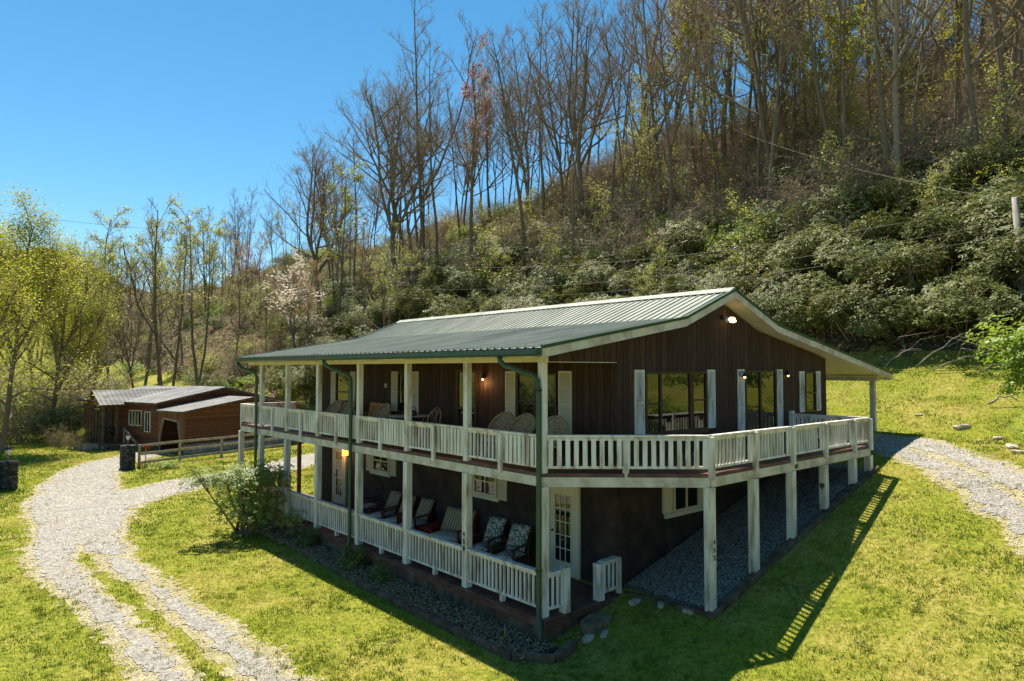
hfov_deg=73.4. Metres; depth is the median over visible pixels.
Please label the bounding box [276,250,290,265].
slope shrub
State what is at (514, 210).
understory shrub
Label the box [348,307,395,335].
undergrowth shrub
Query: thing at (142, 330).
undergrowth shrub
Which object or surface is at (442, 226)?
brush
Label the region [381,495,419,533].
porch chair
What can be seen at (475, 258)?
rhododendron bush
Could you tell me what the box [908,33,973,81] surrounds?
brush
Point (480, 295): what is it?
rhododendron bush
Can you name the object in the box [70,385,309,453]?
cabin
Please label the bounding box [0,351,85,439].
undergrowth shrub
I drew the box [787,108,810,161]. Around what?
sapling
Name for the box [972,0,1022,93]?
budding tree
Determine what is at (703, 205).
brush
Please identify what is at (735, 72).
bare tree
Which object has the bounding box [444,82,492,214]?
bare tree
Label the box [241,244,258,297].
budding tree
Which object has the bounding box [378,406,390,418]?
iron chair
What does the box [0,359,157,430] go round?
undergrowth shrub
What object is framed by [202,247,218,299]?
budding tree
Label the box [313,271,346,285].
rhododendron bush
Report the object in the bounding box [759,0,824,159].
bare tree
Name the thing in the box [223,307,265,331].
undergrowth shrub
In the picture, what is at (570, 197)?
brush
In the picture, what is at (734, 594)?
landscape timber
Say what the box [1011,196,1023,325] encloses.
utility pole
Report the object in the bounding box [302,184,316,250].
bare tree
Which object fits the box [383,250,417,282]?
understory shrub
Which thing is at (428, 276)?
sapling
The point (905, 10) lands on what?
budding tree
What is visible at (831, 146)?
brush
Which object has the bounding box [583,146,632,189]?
brush
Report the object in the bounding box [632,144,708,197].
brush
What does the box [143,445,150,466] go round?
sign board
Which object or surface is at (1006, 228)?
rhododendron bush
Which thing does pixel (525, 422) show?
wicker chair
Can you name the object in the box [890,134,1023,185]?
rhododendron bush
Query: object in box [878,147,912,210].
sapling
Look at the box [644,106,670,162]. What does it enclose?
sapling
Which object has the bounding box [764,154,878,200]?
green shrub
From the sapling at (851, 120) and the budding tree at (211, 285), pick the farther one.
the budding tree at (211, 285)
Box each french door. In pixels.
[332,448,346,505]
[549,487,580,579]
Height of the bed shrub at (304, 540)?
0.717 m
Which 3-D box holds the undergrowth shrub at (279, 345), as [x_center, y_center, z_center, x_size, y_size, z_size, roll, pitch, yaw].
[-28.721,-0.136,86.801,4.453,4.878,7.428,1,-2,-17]
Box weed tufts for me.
[0,354,1023,680]
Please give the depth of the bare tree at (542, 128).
100.42 m
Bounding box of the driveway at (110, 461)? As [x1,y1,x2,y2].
[27,441,1023,680]
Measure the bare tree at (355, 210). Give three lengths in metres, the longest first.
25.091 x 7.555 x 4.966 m
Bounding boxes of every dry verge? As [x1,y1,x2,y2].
[9,444,1023,680]
[873,433,954,447]
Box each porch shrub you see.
[41,417,78,448]
[60,426,90,450]
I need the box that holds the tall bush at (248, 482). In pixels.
[178,455,313,542]
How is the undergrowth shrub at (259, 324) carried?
on the hillside
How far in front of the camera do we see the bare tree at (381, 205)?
145.71 m
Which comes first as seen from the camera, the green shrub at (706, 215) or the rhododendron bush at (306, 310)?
the green shrub at (706, 215)
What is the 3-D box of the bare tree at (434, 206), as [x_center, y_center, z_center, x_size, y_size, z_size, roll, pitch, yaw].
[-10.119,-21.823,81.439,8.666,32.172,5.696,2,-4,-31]
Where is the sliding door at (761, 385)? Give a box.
[745,370,777,444]
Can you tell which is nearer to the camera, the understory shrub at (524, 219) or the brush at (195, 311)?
the understory shrub at (524, 219)
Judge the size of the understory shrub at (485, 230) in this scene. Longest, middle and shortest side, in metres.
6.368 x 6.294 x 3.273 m
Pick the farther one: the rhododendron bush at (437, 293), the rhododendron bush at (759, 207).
the rhododendron bush at (437, 293)
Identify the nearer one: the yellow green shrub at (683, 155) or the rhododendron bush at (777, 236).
the rhododendron bush at (777, 236)
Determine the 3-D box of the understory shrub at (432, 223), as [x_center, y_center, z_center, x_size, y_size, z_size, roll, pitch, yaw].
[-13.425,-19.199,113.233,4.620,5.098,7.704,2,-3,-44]
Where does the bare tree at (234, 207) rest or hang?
on the hillside
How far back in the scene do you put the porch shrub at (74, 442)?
44.56 m
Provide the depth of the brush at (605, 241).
56.18 m
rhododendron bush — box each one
[259,365,312,394]
[262,302,340,340]
[267,311,311,334]
[274,344,302,371]
[278,365,315,401]
[283,327,313,347]
[289,286,329,309]
[293,300,326,318]
[295,329,346,372]
[297,313,347,340]
[297,326,339,340]
[299,365,315,387]
[305,266,348,282]
[311,284,332,299]
[312,287,367,318]
[312,325,360,340]
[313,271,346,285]
[319,273,343,293]
[320,324,356,342]
[322,276,375,304]
[327,280,368,300]
[327,297,374,328]
[331,277,358,300]
[332,307,361,336]
[341,294,419,338]
[343,304,368,320]
[346,265,375,279]
[346,298,405,330]
[355,263,389,283]
[359,273,408,288]
[361,285,386,304]
[361,293,395,318]
[368,297,437,327]
[372,277,401,296]
[375,265,414,281]
[391,285,470,319]
[393,266,431,288]
[393,282,441,300]
[394,249,431,280]
[400,248,434,261]
[416,287,496,318]
[417,264,470,287]
[417,276,459,305]
[418,237,468,271]
[421,296,494,317]
[424,247,467,277]
[428,228,516,272]
[428,262,453,277]
[433,233,493,257]
[441,268,491,287]
[442,270,503,305]
[444,278,551,315]
[455,234,480,249]
[456,227,485,240]
[465,232,500,254]
[472,239,530,273]
[472,242,556,290]
[474,230,516,254]
[478,293,539,311]
[480,254,547,295]
[501,284,581,309]
[507,244,567,275]
[511,232,560,261]
[512,286,575,307]
[514,276,574,308]
[515,253,580,292]
[526,221,556,241]
[526,229,574,248]
[534,215,562,229]
[539,261,590,293]
[544,199,601,223]
[549,214,579,240]
[549,266,658,303]
[557,260,628,303]
[559,222,624,245]
[564,243,641,285]
[565,202,623,232]
[566,233,630,266]
[568,285,611,302]
[573,268,645,301]
[582,192,667,221]
[583,283,656,301]
[586,179,628,201]
[586,201,636,237]
[594,246,636,279]
[595,191,627,212]
[596,271,676,298]
[604,251,664,284]
[611,285,648,298]
[615,228,682,267]
[618,256,704,292]
[620,243,691,270]
[631,252,720,293]
[646,260,737,294]
[658,213,765,254]
[658,249,712,268]
[659,229,709,256]
[669,258,753,292]
[675,238,749,271]
[683,235,783,287]
[684,194,803,255]
[702,220,782,259]
[716,234,820,281]
[724,234,802,268]
[725,260,811,297]
[728,189,800,231]
[745,278,807,316]
[749,247,865,304]
[749,269,854,332]
[749,289,840,339]
[761,191,813,228]
[762,220,813,253]
[763,222,874,282]
[780,194,869,225]
[797,282,923,341]
[802,211,868,246]
[802,222,939,292]
[810,177,876,223]
[811,218,908,277]
[821,269,975,343]
[826,207,930,245]
[841,177,883,212]
[843,169,961,218]
[843,254,1017,334]
[846,205,964,262]
[852,157,944,188]
[864,235,1013,299]
[868,165,991,222]
[870,135,998,209]
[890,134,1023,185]
[892,178,1005,240]
[902,152,1023,211]
[909,181,1023,268]
[922,141,1023,209]
[940,132,1023,175]
[955,197,1023,274]
[962,227,1023,310]
[967,171,1023,236]
[976,270,1023,332]
[1010,160,1023,183]
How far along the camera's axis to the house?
16.74 m
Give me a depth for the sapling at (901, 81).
51.92 m
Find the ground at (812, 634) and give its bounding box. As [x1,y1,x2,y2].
[0,250,1023,680]
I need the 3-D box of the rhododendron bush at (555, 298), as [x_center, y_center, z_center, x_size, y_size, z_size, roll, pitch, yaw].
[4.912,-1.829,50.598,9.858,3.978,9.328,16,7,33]
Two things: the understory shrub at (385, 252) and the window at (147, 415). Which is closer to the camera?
the window at (147, 415)
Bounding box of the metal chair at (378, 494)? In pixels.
[363,486,381,512]
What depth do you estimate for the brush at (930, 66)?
59.87 m
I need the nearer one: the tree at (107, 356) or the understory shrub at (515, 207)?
the tree at (107, 356)
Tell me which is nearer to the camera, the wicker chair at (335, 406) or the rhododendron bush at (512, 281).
the wicker chair at (335, 406)
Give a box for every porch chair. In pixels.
[367,491,402,528]
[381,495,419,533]
[398,498,435,539]
[472,516,509,566]
[489,523,533,576]
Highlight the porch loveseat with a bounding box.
[424,507,478,555]
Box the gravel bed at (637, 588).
[623,464,864,608]
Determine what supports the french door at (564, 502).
in the house
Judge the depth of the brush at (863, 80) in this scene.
68.00 m
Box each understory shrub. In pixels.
[206,295,233,309]
[209,293,237,314]
[214,282,242,297]
[222,298,259,313]
[235,307,264,323]
[243,296,276,309]
[248,287,268,298]
[279,251,300,263]
[286,257,307,267]
[294,248,311,258]
[310,249,325,261]
[339,241,363,252]
[339,243,388,269]
[341,294,374,306]
[344,238,370,260]
[366,245,401,257]
[373,227,389,243]
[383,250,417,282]
[395,222,418,237]
[412,210,446,236]
[417,230,492,282]
[439,213,462,232]
[439,265,467,295]
[440,245,466,261]
[444,225,462,240]
[457,221,495,238]
[474,206,493,223]
[481,197,524,226]
[492,200,529,213]
[496,249,559,272]
[503,252,547,293]
[509,207,546,234]
[510,203,550,224]
[512,197,530,205]
[529,188,550,202]
[544,237,615,259]
[545,187,598,230]
[571,240,601,273]
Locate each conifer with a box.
[39,269,95,369]
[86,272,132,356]
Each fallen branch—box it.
[884,331,939,367]
[932,348,996,370]
[979,355,1003,372]
[988,383,1022,403]
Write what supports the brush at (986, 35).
on the hillside
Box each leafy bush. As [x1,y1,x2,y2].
[946,313,1023,395]
[996,414,1023,442]
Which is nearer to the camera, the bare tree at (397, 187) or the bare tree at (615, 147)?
the bare tree at (615, 147)
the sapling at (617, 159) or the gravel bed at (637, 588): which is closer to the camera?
the gravel bed at (637, 588)
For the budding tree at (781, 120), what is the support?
on the hillside
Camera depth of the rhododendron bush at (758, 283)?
39.67 m
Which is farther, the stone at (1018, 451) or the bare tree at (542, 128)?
the bare tree at (542, 128)
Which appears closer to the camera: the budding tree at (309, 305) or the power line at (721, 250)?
the power line at (721, 250)
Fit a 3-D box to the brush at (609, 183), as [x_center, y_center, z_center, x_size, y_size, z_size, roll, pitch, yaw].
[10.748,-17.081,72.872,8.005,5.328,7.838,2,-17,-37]
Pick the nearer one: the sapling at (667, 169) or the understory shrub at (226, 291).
the sapling at (667, 169)
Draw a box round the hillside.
[33,28,1023,401]
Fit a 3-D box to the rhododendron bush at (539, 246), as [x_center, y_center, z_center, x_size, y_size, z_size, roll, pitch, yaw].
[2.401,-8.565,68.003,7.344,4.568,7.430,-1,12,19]
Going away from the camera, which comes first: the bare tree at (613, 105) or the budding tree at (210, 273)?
the bare tree at (613, 105)
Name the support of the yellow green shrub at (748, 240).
on the hillside
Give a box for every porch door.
[106,410,112,439]
[455,370,477,443]
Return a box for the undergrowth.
[103,26,1023,402]
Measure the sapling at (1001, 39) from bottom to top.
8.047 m
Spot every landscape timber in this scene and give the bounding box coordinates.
[272,532,302,551]
[299,547,335,571]
[333,567,377,595]
[375,589,435,624]
[433,617,512,660]
[512,652,554,663]
[553,639,577,662]
[624,591,712,618]
[707,573,758,618]
[751,539,795,578]
[789,510,828,544]
[822,484,856,514]
[851,466,879,488]
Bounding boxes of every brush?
[162,296,183,316]
[178,294,205,316]
[223,281,241,295]
[234,275,271,291]
[262,272,311,300]
[264,270,282,285]
[339,232,369,252]
[395,225,418,252]
[402,237,468,277]
[407,228,442,252]
[407,236,442,258]
[425,201,474,238]
[427,227,457,249]
[429,209,474,244]
[431,233,459,252]
[438,203,483,237]
[454,215,533,264]
[461,196,499,223]
[467,191,500,225]
[481,229,546,253]
[490,204,508,224]
[490,206,551,240]
[497,186,537,214]
[497,230,576,283]
[499,218,577,250]
[506,196,557,232]
[510,209,570,239]
[513,163,599,215]
[516,171,574,213]
[521,177,625,237]
[532,207,627,267]
[534,168,592,204]
[535,170,628,221]
[536,160,590,212]
[536,167,605,204]
[537,155,592,185]
[548,222,604,248]
[551,134,612,174]
[558,201,657,271]
[571,157,620,193]
[576,171,683,237]
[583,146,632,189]
[583,147,624,181]
[583,157,650,195]
[584,186,635,225]
[590,163,678,224]
[593,172,664,201]
[596,123,688,180]
[597,143,633,179]
[603,195,720,274]
[605,118,666,162]
[607,117,694,168]
[628,110,718,161]
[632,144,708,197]
[648,113,742,151]
[650,108,740,167]
[656,162,779,233]
[657,97,718,138]
[662,163,763,227]
[666,159,726,210]
[672,117,771,189]
[672,136,728,177]
[673,116,744,185]
[686,139,804,206]
[686,162,768,233]
[697,153,814,217]
[710,109,752,140]
[712,77,774,127]
[717,141,783,190]
[718,99,778,142]
[718,105,787,147]
[730,93,866,158]
[731,117,833,186]
[735,76,826,129]
[747,152,856,221]
[754,141,893,242]
[756,107,893,199]
[769,84,872,151]
[771,89,875,143]
[774,60,861,116]
[779,132,811,166]
[782,121,905,196]
[785,116,879,180]
[792,76,934,142]
[805,125,965,215]
[811,90,891,155]
[817,26,943,105]
[824,75,889,113]
[824,134,929,175]
[830,61,986,154]
[831,62,890,101]
[845,83,1023,179]
[851,25,952,121]
[851,32,926,76]
[854,61,926,124]
[859,5,979,80]
[864,14,952,66]
[882,29,963,94]
[891,35,1023,146]
[893,115,996,178]
[901,0,988,56]
[904,36,1023,125]
[906,42,993,106]
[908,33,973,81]
[929,68,1023,165]
[930,60,1023,135]
[936,57,1023,139]
[937,1,1009,45]
[937,26,1023,80]
[939,11,1023,60]
[960,37,1023,93]
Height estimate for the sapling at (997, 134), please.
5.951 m
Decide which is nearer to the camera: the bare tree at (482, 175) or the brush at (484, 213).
the brush at (484, 213)
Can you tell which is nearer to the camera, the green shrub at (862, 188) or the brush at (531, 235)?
the green shrub at (862, 188)
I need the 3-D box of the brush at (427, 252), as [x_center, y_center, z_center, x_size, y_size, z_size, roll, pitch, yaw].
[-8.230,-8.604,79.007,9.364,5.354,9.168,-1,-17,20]
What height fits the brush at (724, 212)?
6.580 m
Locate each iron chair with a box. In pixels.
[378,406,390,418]
[420,410,440,443]
[430,407,440,423]
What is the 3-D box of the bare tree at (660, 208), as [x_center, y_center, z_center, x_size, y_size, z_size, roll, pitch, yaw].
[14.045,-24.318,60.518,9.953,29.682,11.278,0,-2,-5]
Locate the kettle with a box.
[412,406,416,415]
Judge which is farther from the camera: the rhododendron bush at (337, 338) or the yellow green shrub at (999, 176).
the rhododendron bush at (337, 338)
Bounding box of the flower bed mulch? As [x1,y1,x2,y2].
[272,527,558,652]
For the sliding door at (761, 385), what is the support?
in the house
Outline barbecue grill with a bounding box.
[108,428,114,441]
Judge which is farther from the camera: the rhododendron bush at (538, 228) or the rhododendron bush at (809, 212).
the rhododendron bush at (538, 228)
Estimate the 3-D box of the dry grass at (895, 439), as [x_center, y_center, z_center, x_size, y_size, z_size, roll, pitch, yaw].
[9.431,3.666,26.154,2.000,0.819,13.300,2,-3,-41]
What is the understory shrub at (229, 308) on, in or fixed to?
on the hillside
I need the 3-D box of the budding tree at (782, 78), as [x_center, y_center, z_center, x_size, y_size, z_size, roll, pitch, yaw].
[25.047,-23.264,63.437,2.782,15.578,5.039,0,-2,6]
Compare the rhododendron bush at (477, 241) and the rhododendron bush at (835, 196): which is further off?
the rhododendron bush at (477, 241)
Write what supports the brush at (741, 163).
on the hillside
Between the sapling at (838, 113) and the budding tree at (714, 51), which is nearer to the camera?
the sapling at (838, 113)
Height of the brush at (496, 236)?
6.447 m
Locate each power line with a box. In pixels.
[1,212,256,232]
[354,235,1008,298]
[360,202,1011,267]
[365,221,1009,289]
[675,101,1008,200]
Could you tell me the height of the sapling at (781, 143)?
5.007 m
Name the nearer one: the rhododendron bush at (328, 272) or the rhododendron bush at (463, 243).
the rhododendron bush at (463, 243)
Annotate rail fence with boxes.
[138,433,283,466]
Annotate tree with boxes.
[0,183,124,450]
[0,192,64,405]
[0,227,128,433]
[0,265,33,380]
[0,273,60,381]
[1,256,71,386]
[29,247,45,357]
[34,290,115,402]
[52,238,120,381]
[69,251,103,382]
[79,202,136,387]
[84,192,199,385]
[86,289,128,384]
[90,264,171,387]
[93,250,132,374]
[93,251,115,366]
[97,228,122,320]
[97,235,124,374]
[108,229,136,311]
[113,241,147,365]
[116,221,205,385]
[119,217,186,385]
[119,263,150,360]
[124,238,151,329]
[127,215,198,365]
[129,292,149,356]
[145,230,192,350]
[145,274,173,341]
[147,247,197,362]
[149,261,176,379]
[158,218,199,328]
[164,198,217,384]
[167,221,194,326]
[178,215,241,384]
[182,225,200,307]
[185,257,195,316]
[186,211,222,316]
[197,210,205,293]
[201,206,234,298]
[201,227,227,302]
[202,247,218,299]
[207,255,228,296]
[215,204,248,298]
[216,187,250,285]
[217,210,229,282]
[218,267,225,321]
[219,213,233,284]
[219,217,248,322]
[225,224,246,279]
[225,240,251,308]
[225,259,261,373]
[232,221,247,274]
[238,132,389,311]
[238,239,252,304]
[239,202,257,274]
[240,187,259,299]
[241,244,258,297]
[248,231,270,313]
[249,260,281,348]
[254,231,272,264]
[260,194,284,264]
[261,230,313,347]
[262,249,331,346]
[273,211,287,270]
[273,215,279,293]
[276,191,290,254]
[285,163,305,257]
[286,200,305,260]
[291,258,332,371]
[294,160,346,232]
[298,150,350,278]
[299,125,365,280]
[301,66,471,261]
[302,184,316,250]
[306,64,481,281]
[314,157,371,332]
[318,204,355,319]
[327,152,354,281]
[333,121,377,290]
[344,222,353,314]
[347,177,359,276]
[348,217,381,295]
[352,229,381,334]
[358,161,389,263]
[358,233,413,331]
[359,169,388,248]
[360,146,413,261]
[363,182,379,250]
[373,87,460,278]
[382,0,500,282]
[383,222,438,320]
[388,25,454,270]
[388,92,450,246]
[388,169,403,267]
[393,140,418,240]
[396,120,415,251]
[403,94,439,256]
[414,134,429,273]
[422,37,521,226]
[422,154,445,223]
[435,70,474,243]
[441,70,497,226]
[444,34,502,270]
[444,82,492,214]
[448,125,463,213]
[459,79,481,222]
[465,46,507,232]
[468,65,536,225]
[470,20,552,250]
[475,30,557,211]
[481,137,490,196]
[483,113,511,207]
[487,80,554,206]
[490,99,511,202]
[492,73,536,203]
[494,20,565,217]
[505,0,648,229]
[506,4,610,235]
[509,0,574,227]
[515,117,551,189]
[520,51,551,186]
[528,78,549,194]
[531,83,578,195]
[543,43,606,197]
[543,48,591,231]
[544,21,642,199]
[546,47,579,180]
[548,51,589,163]
[550,47,597,269]
[565,37,584,155]
[572,34,613,172]
[582,0,728,206]
[592,0,634,210]
[597,72,668,278]
[599,0,644,243]
[603,59,621,142]
[614,32,639,184]
[616,0,648,167]
[616,28,643,134]
[619,0,697,226]
[625,0,740,240]
[629,84,671,201]
[630,27,683,167]
[632,0,719,165]
[636,68,677,126]
[637,0,725,172]
[643,15,661,130]
[645,0,682,133]
[649,0,755,195]
[650,0,726,192]
[651,0,821,207]
[652,48,678,126]
[664,9,750,206]
[666,13,732,145]
[674,5,700,118]
[675,1,772,179]
[675,30,752,209]
[689,0,744,142]
[689,1,743,131]
[693,0,727,195]
[693,68,731,200]
[710,0,815,188]
[719,0,811,205]
[722,0,779,149]
[724,0,847,159]
[726,0,772,198]
[732,14,740,108]
[734,1,744,107]
[743,17,772,79]
[748,0,803,208]
[752,0,840,183]
[759,0,806,200]
[759,0,810,242]
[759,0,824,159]
[761,0,848,198]
[770,3,795,162]
[772,2,804,120]
[776,0,841,178]
[782,0,814,187]
[785,27,840,187]
[787,0,830,86]
[795,0,858,71]
[801,24,835,153]
[805,0,821,90]
[806,2,841,141]
[808,0,904,174]
[811,1,826,116]
[813,0,865,107]
[813,0,885,170]
[815,0,865,148]
[817,0,872,117]
[818,2,867,182]
[820,0,977,136]
[821,13,873,149]
[848,0,892,152]
[851,0,956,192]
[852,0,869,63]
[853,0,887,96]
[853,0,925,79]
[857,0,926,121]
[861,0,937,86]
[864,0,949,191]
[904,0,981,121]
[907,0,974,153]
[911,0,962,171]
[918,0,989,149]
[921,7,930,94]
[933,0,986,47]
[953,0,1023,57]
[963,0,1023,205]
[970,0,1016,79]
[970,0,1023,141]
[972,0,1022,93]
[974,0,1002,91]
[990,0,1008,178]
[990,0,1023,35]
[996,1,1007,87]
[1004,0,1022,96]
[1019,15,1022,114]
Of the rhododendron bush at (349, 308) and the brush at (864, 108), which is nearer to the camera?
the brush at (864, 108)
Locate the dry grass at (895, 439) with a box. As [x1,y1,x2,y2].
[873,434,949,446]
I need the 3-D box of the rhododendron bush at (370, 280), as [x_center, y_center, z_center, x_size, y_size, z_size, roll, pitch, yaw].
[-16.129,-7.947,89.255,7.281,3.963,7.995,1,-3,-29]
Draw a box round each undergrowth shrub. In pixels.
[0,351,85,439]
[0,358,75,428]
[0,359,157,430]
[0,371,42,415]
[0,377,42,432]
[0,397,66,443]
[0,397,83,437]
[0,419,19,430]
[1,379,82,425]
[9,401,83,442]
[18,353,144,420]
[19,398,83,438]
[22,361,142,428]
[22,382,92,435]
[28,354,121,388]
[68,368,142,390]
[95,357,115,366]
[114,360,144,379]
[123,333,166,358]
[129,332,153,348]
[130,325,158,336]
[176,370,218,385]
[182,316,194,327]
[191,347,224,373]
[193,376,254,390]
[198,314,225,329]
[204,307,218,317]
[207,339,271,379]
[210,369,259,388]
[213,299,229,315]
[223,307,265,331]
[232,338,266,355]
[233,330,285,365]
[239,314,290,350]
[241,305,279,332]
[268,321,296,350]
[290,325,344,346]
[325,298,369,335]
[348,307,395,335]
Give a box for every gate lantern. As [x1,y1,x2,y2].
[5,445,11,460]
[125,432,130,444]
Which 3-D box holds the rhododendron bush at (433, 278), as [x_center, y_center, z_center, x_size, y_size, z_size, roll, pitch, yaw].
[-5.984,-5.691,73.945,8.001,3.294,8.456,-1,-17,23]
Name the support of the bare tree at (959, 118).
on the hillside
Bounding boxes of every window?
[128,410,141,425]
[144,411,150,431]
[335,372,349,405]
[370,455,390,476]
[397,373,403,412]
[472,474,499,501]
[516,373,557,432]
[645,371,708,434]
[664,488,703,518]
[805,372,816,411]
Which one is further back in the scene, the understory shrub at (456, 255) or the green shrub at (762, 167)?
the understory shrub at (456, 255)
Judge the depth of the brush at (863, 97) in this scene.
64.24 m
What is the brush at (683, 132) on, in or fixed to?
on the hillside
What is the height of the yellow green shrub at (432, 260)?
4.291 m
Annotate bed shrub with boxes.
[293,527,320,546]
[338,544,368,570]
[365,559,392,583]
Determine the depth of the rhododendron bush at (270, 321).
92.02 m
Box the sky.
[0,0,1022,291]
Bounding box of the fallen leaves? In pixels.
[5,318,1022,680]
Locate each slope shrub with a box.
[164,284,200,309]
[188,283,207,293]
[209,292,224,310]
[217,291,240,311]
[236,275,280,296]
[245,279,292,317]
[269,256,281,263]
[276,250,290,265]
[277,245,298,257]
[306,268,335,293]
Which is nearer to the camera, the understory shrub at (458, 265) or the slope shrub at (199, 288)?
the understory shrub at (458, 265)
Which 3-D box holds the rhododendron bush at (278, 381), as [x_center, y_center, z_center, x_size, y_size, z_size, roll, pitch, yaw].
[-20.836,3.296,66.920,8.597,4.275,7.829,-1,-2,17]
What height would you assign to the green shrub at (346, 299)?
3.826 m
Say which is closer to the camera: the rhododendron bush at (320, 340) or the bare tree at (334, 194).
the rhododendron bush at (320, 340)
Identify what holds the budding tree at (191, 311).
on the ground at (812, 634)
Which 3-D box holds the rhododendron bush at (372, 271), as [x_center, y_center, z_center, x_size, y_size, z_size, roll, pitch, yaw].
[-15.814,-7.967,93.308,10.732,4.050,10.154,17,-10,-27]
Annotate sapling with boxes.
[397,230,417,260]
[417,212,446,249]
[421,256,442,299]
[444,226,455,246]
[455,183,491,251]
[466,215,509,304]
[483,237,517,299]
[490,196,506,231]
[510,185,542,236]
[530,216,569,288]
[539,172,552,214]
[563,161,585,201]
[577,169,620,258]
[603,136,631,201]
[610,121,647,181]
[627,223,678,293]
[633,259,654,294]
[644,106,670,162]
[652,137,701,219]
[692,184,717,215]
[693,152,735,218]
[696,217,723,262]
[707,179,773,294]
[741,94,789,165]
[777,133,789,159]
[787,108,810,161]
[800,70,846,145]
[807,129,871,219]
[811,87,872,173]
[812,82,875,173]
[818,129,884,221]
[819,75,877,178]
[874,40,932,149]
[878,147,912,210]
[912,152,971,270]
[964,43,1023,146]
[974,91,1023,182]
[982,101,1021,175]
[985,5,1023,78]
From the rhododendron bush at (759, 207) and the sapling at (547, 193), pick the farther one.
the sapling at (547, 193)
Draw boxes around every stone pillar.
[0,460,18,490]
[119,445,135,469]
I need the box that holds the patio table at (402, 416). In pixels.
[387,414,429,440]
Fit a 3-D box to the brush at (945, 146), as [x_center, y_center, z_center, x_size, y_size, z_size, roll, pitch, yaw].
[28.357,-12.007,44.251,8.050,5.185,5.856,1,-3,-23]
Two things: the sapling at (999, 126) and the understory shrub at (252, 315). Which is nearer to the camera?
the sapling at (999, 126)
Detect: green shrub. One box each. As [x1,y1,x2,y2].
[322,292,363,314]
[324,294,358,305]
[344,256,381,266]
[351,325,375,336]
[374,257,427,275]
[386,274,419,296]
[420,250,447,269]
[442,256,479,288]
[484,287,533,310]
[486,220,515,238]
[525,264,581,289]
[528,204,547,218]
[547,252,575,268]
[553,219,589,238]
[583,246,620,277]
[592,225,643,250]
[611,219,637,243]
[614,165,655,189]
[620,175,651,198]
[622,236,698,261]
[627,154,667,177]
[629,250,655,269]
[631,206,728,242]
[654,174,694,196]
[663,139,718,167]
[678,164,704,185]
[680,198,761,236]
[682,209,733,227]
[684,186,730,211]
[689,267,755,291]
[704,214,782,255]
[737,198,771,221]
[742,152,798,185]
[753,181,876,241]
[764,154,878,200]
[775,146,868,187]
[838,175,932,217]
[845,236,963,288]
[861,122,917,151]
[881,82,941,132]
[882,147,939,177]
[884,56,949,103]
[889,121,951,149]
[891,258,1021,319]
[918,189,1023,244]
[924,135,1009,166]
[933,106,1023,157]
[962,106,1023,137]
[964,68,1023,119]
[966,150,1023,210]
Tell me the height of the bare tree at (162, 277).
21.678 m
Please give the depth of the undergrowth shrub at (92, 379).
66.87 m
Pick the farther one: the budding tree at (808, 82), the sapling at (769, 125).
the sapling at (769, 125)
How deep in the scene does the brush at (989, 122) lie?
39.23 m
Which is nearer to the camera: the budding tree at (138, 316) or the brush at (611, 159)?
the brush at (611, 159)
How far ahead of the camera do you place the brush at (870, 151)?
48.85 m
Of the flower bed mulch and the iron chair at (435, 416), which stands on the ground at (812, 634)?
the flower bed mulch
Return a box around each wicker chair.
[323,400,342,417]
[338,401,355,413]
[371,403,390,434]
[487,412,513,449]
[508,413,535,457]
[534,415,566,460]
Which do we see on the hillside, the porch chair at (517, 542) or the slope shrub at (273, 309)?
the slope shrub at (273, 309)
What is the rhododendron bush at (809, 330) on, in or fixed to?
on the hillside
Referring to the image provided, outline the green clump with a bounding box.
[150,457,185,469]
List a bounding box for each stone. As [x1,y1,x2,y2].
[579,611,610,634]
[582,634,594,642]
[600,629,607,638]
[628,598,640,605]
[657,601,664,608]
[682,608,693,614]
[952,424,970,429]
[992,436,1004,439]
[1005,443,1018,448]
[1010,450,1023,453]
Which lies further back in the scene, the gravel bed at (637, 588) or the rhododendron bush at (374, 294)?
the rhododendron bush at (374, 294)
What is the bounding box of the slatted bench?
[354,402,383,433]
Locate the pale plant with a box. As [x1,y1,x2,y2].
[75,427,91,437]
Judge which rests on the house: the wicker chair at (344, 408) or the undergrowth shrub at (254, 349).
the wicker chair at (344, 408)
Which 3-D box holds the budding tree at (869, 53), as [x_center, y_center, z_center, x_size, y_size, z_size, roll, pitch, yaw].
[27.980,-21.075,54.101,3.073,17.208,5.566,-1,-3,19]
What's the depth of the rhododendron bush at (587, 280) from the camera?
51.06 m
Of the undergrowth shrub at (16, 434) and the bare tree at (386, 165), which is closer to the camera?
the undergrowth shrub at (16, 434)
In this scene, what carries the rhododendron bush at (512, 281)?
on the hillside
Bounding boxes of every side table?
[418,524,440,542]
[485,544,506,568]
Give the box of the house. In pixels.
[235,287,893,645]
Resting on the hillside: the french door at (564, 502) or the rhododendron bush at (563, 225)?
the rhododendron bush at (563, 225)
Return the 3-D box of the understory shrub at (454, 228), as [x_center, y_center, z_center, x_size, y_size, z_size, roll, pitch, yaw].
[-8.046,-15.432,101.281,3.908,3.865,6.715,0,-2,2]
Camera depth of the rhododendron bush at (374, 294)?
82.39 m
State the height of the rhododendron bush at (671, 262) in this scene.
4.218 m
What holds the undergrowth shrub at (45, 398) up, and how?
on the ground at (812, 634)
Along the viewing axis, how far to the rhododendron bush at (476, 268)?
69.35 m

